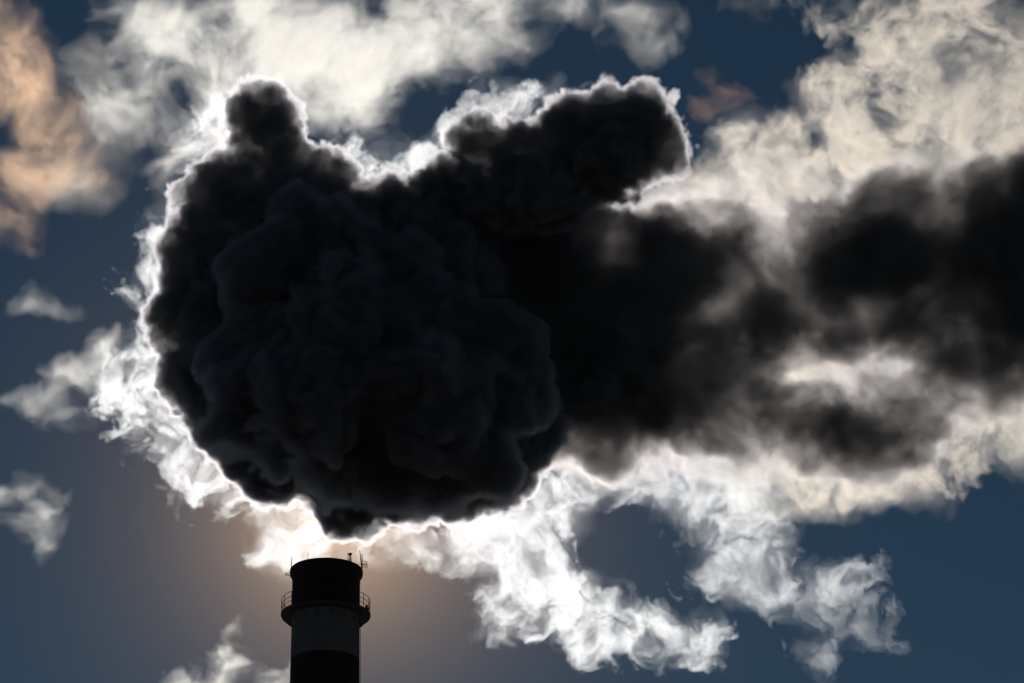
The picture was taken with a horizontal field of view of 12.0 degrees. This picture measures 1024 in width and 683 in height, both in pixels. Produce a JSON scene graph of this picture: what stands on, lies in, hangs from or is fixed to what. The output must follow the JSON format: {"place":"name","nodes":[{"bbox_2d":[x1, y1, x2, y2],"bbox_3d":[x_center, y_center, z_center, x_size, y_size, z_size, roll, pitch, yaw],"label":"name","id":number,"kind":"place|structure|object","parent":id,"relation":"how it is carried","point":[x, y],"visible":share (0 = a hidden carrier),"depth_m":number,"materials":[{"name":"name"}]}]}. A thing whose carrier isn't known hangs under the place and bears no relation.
{"place":"outdoors","nodes":[
{"label":"outdoors","id":0,"kind":"place"},
{"bbox_2d":[0,0,1023,682],"label":"sky","id":1,"kind":"structure","parent":0,"point":[612,341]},
{"label":"ground","id":2,"kind":"structure","parent":0,"visible":0},
{"bbox_2d":[281,553,370,682],"bbox_3d":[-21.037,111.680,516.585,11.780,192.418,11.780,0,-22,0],"label":"chimney","id":3,"kind":"object","parent":2,"relation":"on","point":[325,615],"visible":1,"depth_m":546.47,"materials":[{"name":"paint"}]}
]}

